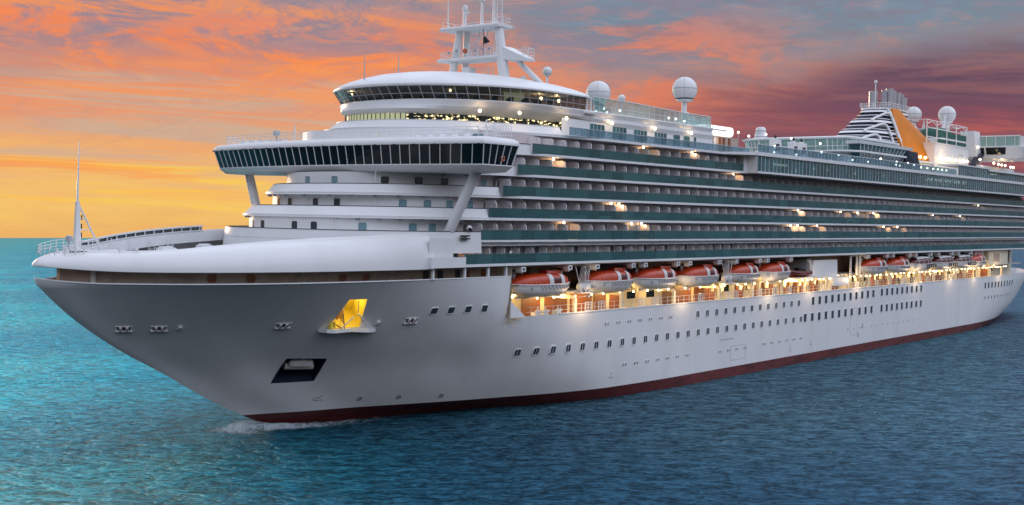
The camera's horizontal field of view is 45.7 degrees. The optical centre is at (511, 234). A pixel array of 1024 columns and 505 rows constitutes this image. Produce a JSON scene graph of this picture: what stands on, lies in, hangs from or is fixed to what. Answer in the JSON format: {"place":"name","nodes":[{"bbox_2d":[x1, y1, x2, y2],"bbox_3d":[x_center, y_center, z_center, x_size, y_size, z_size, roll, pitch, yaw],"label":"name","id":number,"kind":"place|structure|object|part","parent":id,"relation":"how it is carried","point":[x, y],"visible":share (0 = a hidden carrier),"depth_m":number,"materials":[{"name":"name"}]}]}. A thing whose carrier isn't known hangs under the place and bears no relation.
{"place":"outdoors","nodes":[
{"label":"outdoors","id":0,"kind":"place"},
{"bbox_2d":[0,238,1023,504],"bbox_3d":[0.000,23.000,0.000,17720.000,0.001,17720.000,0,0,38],"label":"sea","id":1,"kind":"structure","parent":0,"point":[88,418],"depth_m":136.27,"materials":[{"name":"liquid"}]},
{"bbox_2d":[216,419,358,433],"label":"bow wave foam","id":2,"kind":"object","parent":1,"relation":"on","point":[240,426],"visible":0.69,"depth_m":142.82,"materials":[{"name":"grey"}]},
{"bbox_2d":[32,0,1023,424],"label":"cruise ship","id":3,"kind":"object","parent":1,"relation":"on","point":[368,262],"visible":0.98,"depth_m":158.88,"materials":[{"name":"white paint"}]},
{"bbox_2d":[288,358,312,365],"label":"anchor","id":4,"kind":"object","parent":3,"relation":"attached to","point":[301,362],"visible":0.82,"depth_m":139.84,"materials":[{"name":"grey metal"}]},
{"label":"shell door","id":5,"kind":"part","parent":3,"relation":"part of","materials":[{"name":"yellow paint"}]},
{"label":"deck door","id":6,"kind":"part","parent":3,"relation":"part of","materials":[{"name":"grey glass"}]},
{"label":"hull window","id":7,"kind":"part","parent":3,"relation":"part of","materials":[{"name":"black glass"}]},
{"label":"deck door","id":8,"kind":"part","parent":3,"relation":"part of","materials":[{"name":"grey glass"}]},
{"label":"hull window","id":9,"kind":"part","parent":3,"relation":"part of","materials":[{"name":"black glass"}]},
{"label":"deck door","id":10,"kind":"part","parent":3,"relation":"part of","materials":[{"name":"grey"}]},
{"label":"hull window","id":11,"kind":"part","parent":3,"relation":"part of","materials":[{"name":"black glass"}]},
{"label":"deck door","id":12,"kind":"part","parent":3,"relation":"part of","materials":[{"name":"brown wood"}]},
{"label":"hull window","id":13,"kind":"part","parent":3,"relation":"part of","materials":[{"name":"black glass"}]},
{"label":"hull window","id":14,"kind":"part","parent":3,"relation":"part of","materials":[{"name":"black glass"}]},
{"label":"hull window","id":15,"kind":"part","parent":3,"relation":"part of","materials":[{"name":"black glass"}]},
{"bbox_2d":[512,270,569,298],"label":"lifeboat","id":16,"kind":"object","parent":3,"relation":"attached to","point":[547,283],"visible":0.94,"depth_m":155.66,"materials":[{"name":"red"}]},
{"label":"hull window","id":17,"kind":"part","parent":3,"relation":"part of","materials":[{"name":"black glass"}]},
{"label":"hull window","id":18,"kind":"part","parent":3,"relation":"part of","materials":[{"name":"black glass"}]},
{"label":"hull window","id":19,"kind":"part","parent":3,"relation":"part of","materials":[{"name":"black glass"}]},
{"bbox_2d":[576,283,590,290],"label":"life raft canister","id":20,"kind":"object","parent":3,"relation":"attached to","point":[582,285],"visible":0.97,"depth_m":163.23,"materials":[{"name":"white plastic"}]},
{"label":"hull window","id":21,"kind":"part","parent":3,"relation":"part of","materials":[{"name":"black glass"}]},
{"bbox_2d":[579,267,632,293],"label":"lifeboat","id":22,"kind":"object","parent":3,"relation":"attached to","point":[614,279],"visible":0.91,"depth_m":168.29,"materials":[{"name":"red plastic"}]},
{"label":"hull window","id":23,"kind":"part","parent":3,"relation":"part of","materials":[{"name":"black glass"}]},
{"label":"hull window","id":24,"kind":"part","parent":3,"relation":"part of","materials":[{"name":"black glass"}]},
{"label":"hull window","id":25,"kind":"part","parent":3,"relation":"part of","materials":[{"name":"black glass"}]},
{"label":"hull window","id":26,"kind":"part","parent":3,"relation":"part of","materials":[{"name":"black glass"}]},
{"bbox_2d":[630,266,677,290],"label":"lifeboat","id":27,"kind":"object","parent":3,"relation":"attached to","point":[658,277],"visible":0.95,"depth_m":177.55,"materials":[{"name":"red plastic"}]},
{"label":"hull window","id":28,"kind":"part","parent":3,"relation":"part of","materials":[{"name":"black glass"}]},
{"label":"hull window","id":29,"kind":"part","parent":3,"relation":"part of","materials":[{"name":"black glass"}]},
{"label":"hull window","id":30,"kind":"part","parent":3,"relation":"part of","materials":[{"name":"black glass"}]},
{"bbox_2d":[675,264,718,287],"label":"lifeboat","id":31,"kind":"object","parent":3,"relation":"attached to","point":[700,275],"visible":0.91,"depth_m":187.54,"materials":[{"name":"red plastic"}]},
{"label":"hull window","id":32,"kind":"part","parent":3,"relation":"part of","materials":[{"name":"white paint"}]},
{"bbox_2d":[721,275,732,281],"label":"life raft canister","id":33,"kind":"object","parent":3,"relation":"attached to","point":[726,277],"visible":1,"depth_m":194.71,"materials":[{"name":"white plastic"}]},
{"bbox_2d":[720,262,759,284],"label":"lifeboat","id":34,"kind":"object","parent":3,"relation":"attached to","point":[745,272],"visible":0.8,"depth_m":199.28,"materials":[{"name":"red plastic"}]},
{"bbox_2d":[756,261,790,282],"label":"lifeboat","id":35,"kind":"object","parent":3,"relation":"attached to","point":[774,271],"visible":0.84,"depth_m":208.07,"materials":[{"name":"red plastic"}]},
{"bbox_2d":[790,262,812,276],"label":"rescue boat","id":36,"kind":"object","parent":3,"relation":"on","point":[798,272],"visible":0.77,"depth_m":218.50,"materials":[{"name":"red plastic"}]},
{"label":"hull window","id":37,"kind":"part","parent":3,"relation":"part of","materials":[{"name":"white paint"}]},
{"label":"hull window","id":38,"kind":"part","parent":3,"relation":"part of","materials":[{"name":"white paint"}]},
{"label":"hull window","id":39,"kind":"part","parent":3,"relation":"part of","materials":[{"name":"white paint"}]},
{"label":"hull window","id":40,"kind":"part","parent":3,"relation":"part of","materials":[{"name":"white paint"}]},
{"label":"hull window","id":41,"kind":"part","parent":3,"relation":"part of","materials":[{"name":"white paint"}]},
{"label":"hull window","id":42,"kind":"part","parent":3,"relation":"part of","materials":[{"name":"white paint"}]},
{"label":"balcony door","id":43,"kind":"part","parent":3,"relation":"part of","materials":[{"name":"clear glass"}]},
{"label":"hull window","id":44,"kind":"part","parent":3,"relation":"part of","materials":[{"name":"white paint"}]},
{"bbox_2d":[854,257,887,275],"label":"lifeboat","id":45,"kind":"object","parent":3,"relation":"attached to","point":[875,265],"visible":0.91,"depth_m":242.65,"materials":[{"name":"red plastic"}]},
{"bbox_2d":[884,256,909,273],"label":"lifeboat","id":46,"kind":"object","parent":3,"relation":"attached to","point":[899,264],"visible":0.72,"depth_m":252.79,"materials":[{"name":"red plastic"}]},
{"bbox_2d":[906,254,935,271],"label":"tender boat","id":47,"kind":"object","parent":3,"relation":"on","point":[920,262],"visible":0.81,"depth_m":263.27,"materials":[{"name":"white plastic"}]},
{"bbox_2d":[930,253,957,270],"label":"tender boat","id":48,"kind":"object","parent":3,"relation":"on","point":[942,261],"visible":0.66,"depth_m":274.38,"materials":[{"name":"white plastic"}]},
{"bbox_2d":[951,253,975,268],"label":"tender boat","id":49,"kind":"object","parent":3,"relation":"on","point":[963,260],"visible":0.64,"depth_m":285.19,"materials":[{"name":"white plastic"}]},
{"bbox_2d":[967,254,986,268],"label":"lifeboat","id":50,"kind":"object","parent":3,"relation":"on","point":[980,260],"visible":0.58,"depth_m":293.74,"materials":[{"name":"red plastic"}]},
{"bbox_2d":[0,0,1023,237],"label":"sky","id":51,"kind":"structure","parent":0,"point":[93,73],"materials":[{"name":"orange"}]}
]}

